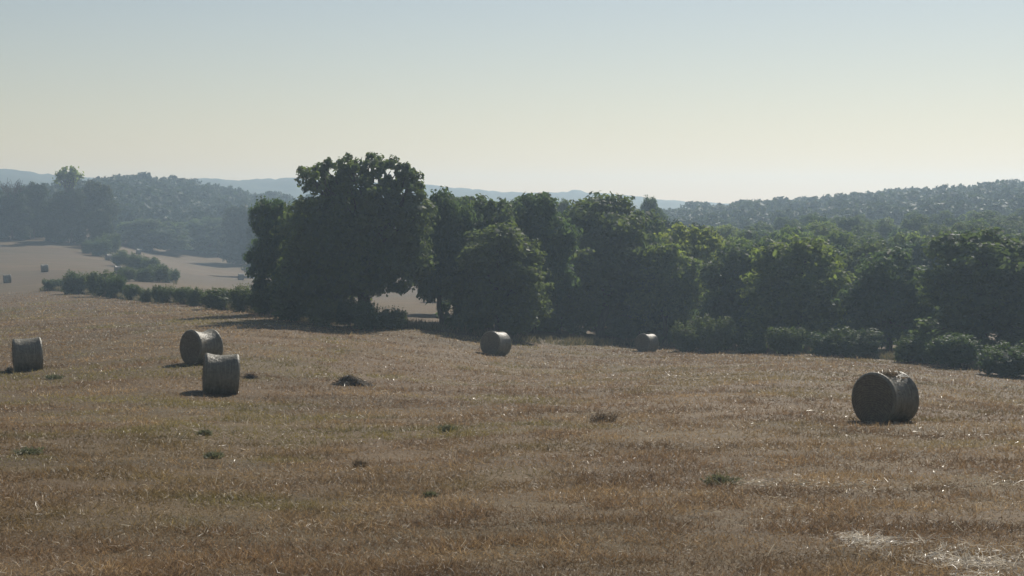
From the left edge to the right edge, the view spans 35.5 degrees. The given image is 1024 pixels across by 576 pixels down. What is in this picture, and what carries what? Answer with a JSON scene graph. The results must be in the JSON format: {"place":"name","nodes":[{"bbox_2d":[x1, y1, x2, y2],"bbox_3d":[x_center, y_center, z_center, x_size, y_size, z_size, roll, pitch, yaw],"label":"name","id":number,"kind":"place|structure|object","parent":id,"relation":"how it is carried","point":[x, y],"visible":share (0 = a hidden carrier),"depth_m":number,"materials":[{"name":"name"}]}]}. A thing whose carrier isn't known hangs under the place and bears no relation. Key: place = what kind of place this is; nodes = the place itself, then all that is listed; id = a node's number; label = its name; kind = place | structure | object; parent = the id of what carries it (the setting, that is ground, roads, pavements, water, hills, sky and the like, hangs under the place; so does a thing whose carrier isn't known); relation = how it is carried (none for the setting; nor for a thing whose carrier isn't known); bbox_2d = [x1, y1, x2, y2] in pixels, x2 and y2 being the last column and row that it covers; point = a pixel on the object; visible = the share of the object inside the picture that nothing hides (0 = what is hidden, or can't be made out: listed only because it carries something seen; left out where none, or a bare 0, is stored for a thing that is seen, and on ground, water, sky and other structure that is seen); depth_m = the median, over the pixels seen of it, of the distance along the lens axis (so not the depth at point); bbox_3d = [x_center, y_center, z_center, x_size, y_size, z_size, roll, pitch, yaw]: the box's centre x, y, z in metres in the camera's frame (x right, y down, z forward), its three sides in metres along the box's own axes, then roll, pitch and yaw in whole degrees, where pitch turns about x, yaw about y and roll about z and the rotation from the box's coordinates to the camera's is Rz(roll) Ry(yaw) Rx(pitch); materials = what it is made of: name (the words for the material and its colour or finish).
{"place":"outdoors","nodes":[
{"label":"outdoors","id":0,"kind":"place"},
{"bbox_2d":[0,169,728,209],"bbox_3d":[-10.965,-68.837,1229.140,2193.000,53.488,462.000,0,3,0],"label":"mountain ridge","id":1,"kind":"structure","parent":0,"point":[288,186],"depth_m":1216.04,"materials":[{"name":"soil"},{"name":"rock"},{"name":"leaves"}]},
{"bbox_2d":[0,226,1023,575],"bbox_3d":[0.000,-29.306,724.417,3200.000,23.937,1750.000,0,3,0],"label":"field","id":2,"kind":"structure","parent":0,"point":[22,262],"depth_m":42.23,"materials":[{"name":"brown plant"}]},
{"bbox_2d":[0,177,33,239],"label":"tree","id":3,"kind":"object","parent":2,"relation":"on","point":[13,203],"visible":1,"depth_m":447.43,"materials":[{"name":"green plant"}]},
{"bbox_2d":[11,336,44,370],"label":"hay bale","id":4,"kind":"object","parent":2,"relation":"on","point":[27,354],"visible":0.95,"depth_m":73.62,"materials":[{"name":"plant"}]},
{"bbox_2d":[11,445,46,454],"bbox_3d":[-10.936,3.674,36.311,0.994,0.300,0.947,0,3,0],"label":"weed tuft","id":5,"kind":"object","parent":2,"relation":"on","point":[28,450],"visible":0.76,"depth_m":36.22,"materials":[{"name":"green plant"}]},
{"bbox_2d":[12,181,51,237],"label":"tree","id":6,"kind":"object","parent":2,"relation":"on","point":[38,204],"visible":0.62,"depth_m":457.62,"materials":[{"name":"green plant"}]},
{"bbox_2d":[42,278,62,288],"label":"shrub","id":7,"kind":"object","parent":2,"relation":"on","point":[52,283],"visible":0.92,"depth_m":224.41,"materials":[{"name":"green plant"}]},
{"bbox_2d":[40,197,68,240],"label":"tree","id":8,"kind":"object","parent":2,"relation":"on","point":[45,215],"visible":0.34,"depth_m":449.30,"materials":[{"name":"green plant"}]},
{"bbox_2d":[49,165,90,243],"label":"tree","id":9,"kind":"object","parent":2,"relation":"on","point":[69,218],"visible":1,"depth_m":445.50,"materials":[{"name":"green plant"}]},
{"bbox_2d":[60,269,87,293],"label":"shrub","id":10,"kind":"object","parent":2,"relation":"on","point":[73,283],"visible":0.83,"depth_m":207.22,"materials":[{"name":"green plant"}]},
{"bbox_2d":[83,269,116,296],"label":"shrub","id":11,"kind":"object","parent":2,"relation":"on","point":[95,284],"visible":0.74,"depth_m":195.13,"materials":[{"name":"green plant"}]},
{"bbox_2d":[80,179,120,236],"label":"tree","id":12,"kind":"object","parent":2,"relation":"on","point":[99,196],"visible":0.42,"depth_m":453.42,"materials":[{"name":"green plant"}]},
{"bbox_2d":[88,236,112,255],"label":"shrub","id":13,"kind":"object","parent":2,"relation":"on","point":[104,247],"visible":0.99,"depth_m":403.52,"materials":[{"name":"green plant"}]},
{"bbox_2d":[86,208,115,242],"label":"tree","id":14,"kind":"object","parent":2,"relation":"on","point":[101,223],"visible":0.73,"depth_m":437.90,"materials":[{"name":"green plant"}]},
{"bbox_2d":[102,232,120,252],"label":"shrub","id":15,"kind":"object","parent":2,"relation":"on","point":[114,238],"visible":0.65,"depth_m":417.27,"materials":[{"name":"green plant"}]},
{"bbox_2d":[106,272,126,297],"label":"shrub","id":16,"kind":"object","parent":2,"relation":"on","point":[116,284],"visible":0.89,"depth_m":189.65,"materials":[{"name":"green plant"}]},
{"bbox_2d":[111,250,129,265],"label":"shrub","id":17,"kind":"object","parent":2,"relation":"on","point":[118,257],"visible":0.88,"depth_m":360.68,"materials":[{"name":"green plant"}]},
{"bbox_2d":[117,266,136,280],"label":"shrub","id":18,"kind":"object","parent":2,"relation":"on","point":[129,273],"visible":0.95,"depth_m":271.25,"materials":[{"name":"green plant"}]},
{"bbox_2d":[121,283,142,299],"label":"shrub","id":19,"kind":"object","parent":2,"relation":"on","point":[129,291],"visible":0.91,"depth_m":179.53,"materials":[{"name":"green plant"}]},
{"bbox_2d":[125,251,146,269],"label":"shrub","id":20,"kind":"object","parent":2,"relation":"on","point":[134,260],"visible":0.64,"depth_m":338.92,"materials":[{"name":"green plant"}]},
{"bbox_2d":[133,266,155,281],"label":"shrub","id":21,"kind":"object","parent":2,"relation":"on","point":[145,274],"visible":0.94,"depth_m":275.45,"materials":[{"name":"green plant"}]},
{"bbox_2d":[138,287,151,301],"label":"shrub","id":22,"kind":"object","parent":2,"relation":"on","point":[145,295],"visible":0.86,"depth_m":169.61,"materials":[{"name":"green plant"}]},
{"bbox_2d":[139,256,160,268],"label":"shrub","id":23,"kind":"object","parent":2,"relation":"on","point":[147,262],"visible":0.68,"depth_m":321.15,"materials":[{"name":"green plant"}]},
{"bbox_2d":[114,218,193,250],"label":"tree","id":24,"kind":"object","parent":2,"relation":"on","point":[146,234],"visible":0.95,"depth_m":479.61,"materials":[{"name":"green plant"}]},
{"bbox_2d":[148,263,171,281],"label":"shrub","id":25,"kind":"object","parent":2,"relation":"on","point":[162,271],"visible":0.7,"depth_m":279.33,"materials":[{"name":"green plant"}]},
{"bbox_2d":[157,284,176,302],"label":"shrub","id":26,"kind":"object","parent":2,"relation":"on","point":[165,294],"visible":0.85,"depth_m":162.64,"materials":[{"name":"green plant"}]},
{"bbox_2d":[173,286,189,303],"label":"shrub","id":27,"kind":"object","parent":2,"relation":"on","point":[179,295],"visible":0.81,"depth_m":156.61,"materials":[{"name":"green plant"}]},
{"bbox_2d":[184,286,203,305],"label":"shrub","id":28,"kind":"object","parent":2,"relation":"on","point":[193,298],"visible":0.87,"depth_m":151.65,"materials":[{"name":"green plant"}]},
{"bbox_2d":[180,329,224,363],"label":"hay bale","id":29,"kind":"object","parent":2,"relation":"on","point":[195,346],"visible":0.9,"depth_m":71.25,"materials":[{"name":"plant"}]},
{"bbox_2d":[181,216,227,253],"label":"tree","id":30,"kind":"object","parent":2,"relation":"on","point":[205,235],"visible":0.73,"depth_m":500.23,"materials":[{"name":"green plant"}]},
{"bbox_2d":[203,447,224,458],"bbox_3d":[-6.721,3.707,36.085,0.567,0.333,0.778,0,3,0],"label":"weed tuft","id":31,"kind":"object","parent":2,"relation":"on","point":[212,454],"visible":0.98,"depth_m":35.95,"materials":[{"name":"green plant"}]},
{"bbox_2d":[0,171,429,234],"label":"wooded hill","id":32,"kind":"structure","parent":2,"relation":"on","point":[171,198],"depth_m":595.17,"materials":[{"name":"green plant"}]},
{"bbox_2d":[199,287,230,309],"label":"shrub","id":33,"kind":"object","parent":2,"relation":"on","point":[218,298],"visible":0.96,"depth_m":142.44,"materials":[{"name":"green plant"}]},
{"bbox_2d":[200,353,241,393],"bbox_3d":[-10.954,3.257,60.223,1.614,1.754,1.841,3,2,-13],"label":"hay bale","id":34,"kind":"object","parent":2,"relation":"on","point":[221,374],"visible":0.95,"depth_m":59.60,"materials":[{"name":"plant"}]},
{"bbox_2d":[216,204,249,264],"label":"tree","id":35,"kind":"object","parent":2,"relation":"on","point":[235,239],"visible":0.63,"depth_m":470.83,"materials":[{"name":"green plant"}]},
{"bbox_2d":[229,283,252,311],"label":"shrub","id":36,"kind":"object","parent":2,"relation":"on","point":[238,297],"visible":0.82,"depth_m":135.50,"materials":[{"name":"green plant"}]},
{"bbox_2d":[241,207,258,271],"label":"tree","id":37,"kind":"object","parent":2,"relation":"on","point":[251,234],"visible":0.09,"depth_m":401.33,"materials":[{"name":"green plant"}]},
{"bbox_2d":[246,289,273,314],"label":"shrub","id":38,"kind":"object","parent":2,"relation":"on","point":[260,302],"visible":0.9,"depth_m":126.48,"materials":[{"name":"green plant"}]},
{"bbox_2d":[242,195,295,296],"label":"tree","id":39,"kind":"object","parent":2,"relation":"on","point":[263,256],"visible":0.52,"depth_m":127.04,"materials":[{"name":"green plant"}]},
{"bbox_2d":[330,298,365,326],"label":"shrub","id":40,"kind":"object","parent":2,"relation":"on","point":[344,312],"visible":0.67,"depth_m":115.48,"materials":[{"name":"green plant"}]},
{"bbox_2d":[264,152,440,308],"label":"tall oak","id":41,"kind":"object","parent":2,"relation":"on","point":[349,240],"visible":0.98,"depth_m":117.26,"materials":[{"name":"green plant"}]},
{"bbox_2d":[331,374,376,386],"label":"hay heap","id":42,"kind":"object","parent":2,"relation":"on","point":[348,380],"visible":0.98,"depth_m":65.54,"materials":[{"name":"plant"}]},
{"bbox_2d":[351,297,380,330],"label":"shrub","id":43,"kind":"object","parent":2,"relation":"on","point":[364,315],"visible":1,"depth_m":112.73,"materials":[{"name":"green plant"}]},
{"bbox_2d":[375,305,407,329],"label":"shrub","id":44,"kind":"object","parent":2,"relation":"on","point":[392,319],"visible":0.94,"depth_m":114.61,"materials":[{"name":"green plant"}]},
{"bbox_2d":[406,186,477,325],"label":"tree","id":45,"kind":"object","parent":2,"relation":"on","point":[454,224],"visible":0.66,"depth_m":124.36,"materials":[{"name":"green plant"}]},
{"bbox_2d":[436,195,476,302],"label":"tree","id":46,"kind":"object","parent":2,"relation":"on","point":[462,200],"visible":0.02,"depth_m":148.87,"materials":[{"name":"green plant"}]},
{"bbox_2d":[435,193,517,326],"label":"tree","id":47,"kind":"object","parent":2,"relation":"on","point":[487,214],"visible":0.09,"depth_m":130.13,"materials":[{"name":"green plant"}]},
{"bbox_2d":[435,219,554,335],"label":"tree","id":48,"kind":"object","parent":2,"relation":"on","point":[494,260],"visible":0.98,"depth_m":121.05,"materials":[{"name":"green plant"}]},
{"bbox_2d":[480,331,511,355],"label":"hay bale","id":49,"kind":"object","parent":2,"relation":"on","point":[495,343],"visible":0.98,"depth_m":103.81,"materials":[{"name":"plant"}]},
{"bbox_2d":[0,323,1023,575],"bbox_3d":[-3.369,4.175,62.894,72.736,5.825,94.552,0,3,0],"label":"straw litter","id":50,"kind":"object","parent":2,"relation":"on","point":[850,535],"visible":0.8,"depth_m":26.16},
{"bbox_2d":[39,252,1022,373],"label":"tall grass","id":51,"kind":"structure","parent":2,"relation":"on","point":[575,341],"depth_m":124.52,"materials":[{"name":"green plant"}]},
{"bbox_2d":[503,191,583,333],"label":"tree","id":52,"kind":"object","parent":2,"relation":"on","point":[539,218],"visible":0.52,"depth_m":133.51,"materials":[{"name":"green plant"}]},
{"bbox_2d":[528,247,608,334],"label":"tree","id":53,"kind":"object","parent":2,"relation":"on","point":[568,315],"visible":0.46,"depth_m":138.99,"materials":[{"name":"green plant"}]},
{"bbox_2d":[582,410,618,421],"bbox_3d":[2.620,3.709,46.627,1.206,0.452,1.090,0,3,0],"label":"weed tuft","id":54,"kind":"object","parent":2,"relation":"on","point":[604,416],"visible":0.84,"depth_m":46.59,"materials":[{"name":"green plant"}]},
{"bbox_2d":[560,190,658,337],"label":"tree","id":55,"kind":"object","parent":2,"relation":"on","point":[614,236],"visible":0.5,"depth_m":144.53,"materials":[{"name":"green plant"}]},
{"bbox_2d":[594,233,682,343],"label":"tree","id":56,"kind":"object","parent":2,"relation":"on","point":[624,325],"visible":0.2,"depth_m":146.36,"materials":[{"name":"green plant"}]},
{"bbox_2d":[635,333,658,351],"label":"hay bale","id":57,"kind":"object","parent":2,"relation":"on","point":[646,342],"visible":0.95,"depth_m":127.46,"materials":[{"name":"plant"}]},
{"bbox_2d":[640,194,667,220],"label":"tree","id":58,"kind":"object","parent":2,"relation":"on","point":[647,204],"visible":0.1,"depth_m":249.26,"materials":[{"name":"green plant"}]},
{"bbox_2d":[639,209,670,236],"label":"tree","id":59,"kind":"object","parent":2,"relation":"on","point":[657,224],"visible":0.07,"depth_m":162.65,"materials":[{"name":"green plant"}]},
{"bbox_2d":[623,242,704,344],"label":"tree","id":60,"kind":"object","parent":2,"relation":"on","point":[675,290],"visible":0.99,"depth_m":143.94,"materials":[{"name":"green plant"}]},
{"bbox_2d":[669,319,703,351],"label":"shrub","id":61,"kind":"object","parent":2,"relation":"on","point":[685,339],"visible":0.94,"depth_m":129.61,"materials":[{"name":"green plant"}]},
{"bbox_2d":[653,222,726,329],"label":"tree","id":62,"kind":"object","parent":2,"relation":"on","point":[692,242],"visible":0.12,"depth_m":151.88,"materials":[{"name":"green plant"}]},
{"bbox_2d":[695,313,736,352],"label":"shrub","id":63,"kind":"object","parent":2,"relation":"on","point":[718,335],"visible":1,"depth_m":126.71,"materials":[{"name":"green plant"}]},
{"bbox_2d":[700,465,745,484],"bbox_3d":[4.044,3.612,30.642,1.026,0.402,1.012,0,3,0],"label":"weed tuft","id":64,"kind":"object","parent":2,"relation":"on","point":[717,479],"visible":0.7,"depth_m":30.62,"materials":[{"name":"green plant"}]},
{"bbox_2d":[714,227,738,242],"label":"tree","id":65,"kind":"object","parent":2,"relation":"on","point":[727,232],"visible":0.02,"depth_m":223.80,"materials":[{"name":"green plant"}]},
{"bbox_2d":[689,240,764,344],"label":"tree","id":66,"kind":"object","parent":2,"relation":"on","point":[723,283],"visible":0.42,"depth_m":137.66,"materials":[{"name":"green plant"}]},
{"bbox_2d":[722,235,751,246],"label":"tree","id":67,"kind":"object","parent":2,"relation":"on","point":[744,241],"visible":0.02,"depth_m":162.27,"materials":[{"name":"green plant"}]},
{"bbox_2d":[727,228,764,244],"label":"tree","id":68,"kind":"object","parent":2,"relation":"on","point":[750,234],"visible":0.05,"depth_m":196.02,"materials":[{"name":"green plant"}]},
{"bbox_2d":[738,330,767,353],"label":"shrub","id":69,"kind":"object","parent":2,"relation":"on","point":[749,343],"visible":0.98,"depth_m":122.93,"materials":[{"name":"green plant"}]},
{"bbox_2d":[745,223,779,233],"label":"tree","id":70,"kind":"object","parent":2,"relation":"on","point":[757,227],"visible":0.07,"depth_m":267.96,"materials":[{"name":"green plant"}]},
{"bbox_2d":[746,236,789,312],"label":"tree","id":71,"kind":"object","parent":2,"relation":"on","point":[765,241],"visible":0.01,"depth_m":156.33,"materials":[{"name":"green plant"}]},
{"bbox_2d":[773,217,789,231],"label":"tree","id":72,"kind":"object","parent":2,"relation":"on","point":[780,223],"visible":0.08,"depth_m":306.96,"materials":[{"name":"green plant"}]},
{"bbox_2d":[765,325,807,355],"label":"shrub","id":73,"kind":"object","parent":2,"relation":"on","point":[785,341],"visible":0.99,"depth_m":117.65,"materials":[{"name":"green plant"}]},
{"bbox_2d":[779,231,802,244],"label":"tree","id":74,"kind":"object","parent":2,"relation":"on","point":[784,237],"visible":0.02,"depth_m":161.81,"materials":[{"name":"green plant"}]},
{"bbox_2d":[769,224,813,241],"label":"tree","id":75,"kind":"object","parent":2,"relation":"on","point":[775,236],"visible":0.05,"depth_m":194.50,"materials":[{"name":"green plant"}]},
{"bbox_2d":[569,179,1023,229],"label":"wooded ridge","id":76,"kind":"structure","parent":2,"relation":"on","point":[1004,197],"depth_m":443.23,"materials":[{"name":"green plant"}]},
{"bbox_2d":[736,234,856,350],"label":"tree","id":77,"kind":"object","parent":2,"relation":"on","point":[801,282],"visible":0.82,"depth_m":130.10,"materials":[{"name":"green plant"}]},
{"bbox_2d":[796,212,819,226],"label":"tree","id":78,"kind":"object","parent":2,"relation":"on","point":[804,218],"visible":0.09,"depth_m":304.01,"materials":[{"name":"green plant"}]},
{"bbox_2d":[806,330,840,355],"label":"shrub","id":79,"kind":"object","parent":2,"relation":"on","point":[822,344],"visible":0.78,"depth_m":117.57,"materials":[{"name":"green plant"}]},
{"bbox_2d":[804,219,846,233],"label":"tree","id":80,"kind":"object","parent":2,"relation":"on","point":[811,227],"visible":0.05,"depth_m":225.49,"materials":[{"name":"green plant"}]},
{"bbox_2d":[809,224,844,237],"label":"tree","id":81,"kind":"object","parent":2,"relation":"on","point":[819,231],"visible":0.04,"depth_m":204.04,"materials":[{"name":"green plant"}]},
{"bbox_2d":[818,228,859,248],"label":"tree","id":82,"kind":"object","parent":2,"relation":"on","point":[841,238],"visible":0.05,"depth_m":178.62,"materials":[{"name":"green plant"}]},
{"bbox_2d":[833,215,876,234],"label":"tree","id":83,"kind":"object","parent":2,"relation":"on","point":[848,223],"visible":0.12,"depth_m":260.29,"materials":[{"name":"green plant"}]},
{"bbox_2d":[829,326,884,357],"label":"shrub","id":84,"kind":"object","parent":2,"relation":"on","point":[854,342],"visible":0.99,"depth_m":114.60,"materials":[{"name":"green plant"}]},
{"bbox_2d":[832,240,885,280],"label":"tree","id":85,"kind":"object","parent":2,"relation":"on","point":[851,260],"visible":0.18,"depth_m":145.07,"materials":[{"name":"green plant"}]},
{"bbox_2d":[847,225,882,240],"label":"tree","id":86,"kind":"object","parent":2,"relation":"on","point":[858,231],"visible":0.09,"depth_m":224.11,"materials":[{"name":"green plant"}]},
{"bbox_2d":[843,235,895,253],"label":"tree","id":87,"kind":"object","parent":2,"relation":"on","point":[870,240],"visible":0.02,"depth_m":162.36,"materials":[{"name":"green plant"}]},
{"bbox_2d":[868,218,900,239],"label":"tree","id":88,"kind":"object","parent":2,"relation":"on","point":[883,228],"visible":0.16,"depth_m":259.42,"materials":[{"name":"green plant"}]},
{"bbox_2d":[831,246,939,350],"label":"tree","id":89,"kind":"object","parent":2,"relation":"on","point":[880,295],"visible":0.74,"depth_m":122.47,"materials":[{"name":"green plant"}]},
{"bbox_2d":[850,367,921,422],"bbox_3d":[10.993,3.170,46.804,1.788,1.907,1.694,1,-1,-41],"label":"hay bale","id":90,"kind":"object","parent":2,"relation":"on","point":[885,396],"visible":0.98,"depth_m":46.35,"materials":[{"name":"plant"}]},
{"bbox_2d":[888,230,932,251],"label":"tree","id":91,"kind":"object","parent":2,"relation":"on","point":[911,237],"visible":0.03,"depth_m":174.91,"materials":[{"name":"green plant"}]},
{"bbox_2d":[892,332,937,363],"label":"shrub","id":92,"kind":"object","parent":2,"relation":"on","point":[911,348],"visible":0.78,"depth_m":106.75,"materials":[{"name":"green plant"}]},
{"bbox_2d":[900,214,930,232],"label":"tree","id":93,"kind":"object","parent":2,"relation":"on","point":[914,223],"visible":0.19,"depth_m":256.35,"materials":[{"name":"green plant"}]},
{"bbox_2d":[900,239,944,313],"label":"tree","id":94,"kind":"object","parent":2,"relation":"on","point":[917,258],"visible":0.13,"depth_m":157.39,"materials":[{"name":"green plant"}]},
{"bbox_2d":[918,222,951,237],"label":"tree","id":95,"kind":"object","parent":2,"relation":"on","point":[925,230],"visible":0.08,"depth_m":230.80,"materials":[{"name":"green plant"}]},
{"bbox_2d":[927,209,954,225],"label":"tree","id":96,"kind":"object","parent":2,"relation":"on","point":[938,220],"visible":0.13,"depth_m":302.89,"materials":[{"name":"green plant"}]},
{"bbox_2d":[923,330,982,367],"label":"shrub","id":97,"kind":"object","parent":2,"relation":"on","point":[952,350],"visible":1,"depth_m":101.46,"materials":[{"name":"green plant"}]},
{"bbox_2d":[934,221,985,239],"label":"tree","id":98,"kind":"object","parent":2,"relation":"on","point":[960,226],"visible":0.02,"depth_m":198.07,"materials":[{"name":"green plant"}]},
{"bbox_2d":[907,226,1023,359],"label":"tree","id":99,"kind":"object","parent":2,"relation":"on","point":[983,271],"visible":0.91,"depth_m":110.99,"materials":[{"name":"green plant"}]},
{"bbox_2d":[964,217,989,230],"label":"tree","id":100,"kind":"object","parent":2,"relation":"on","point":[981,220],"visible":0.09,"depth_m":227.83,"materials":[{"name":"green plant"}]},
{"bbox_2d":[966,209,1001,223],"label":"tree","id":101,"kind":"object","parent":2,"relation":"on","point":[987,216],"visible":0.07,"depth_m":260.44,"materials":[{"name":"green plant"}]},
{"bbox_2d":[975,339,1023,376],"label":"shrub","id":102,"kind":"object","parent":2,"relation":"on","point":[1006,360],"visible":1,"depth_m":94.53,"materials":[{"name":"green plant"}]},
{"bbox_2d":[0,0,1023,203],"label":"sky","id":103,"kind":"structure","parent":0,"point":[714,101],"materials":[{"name":"blue"}]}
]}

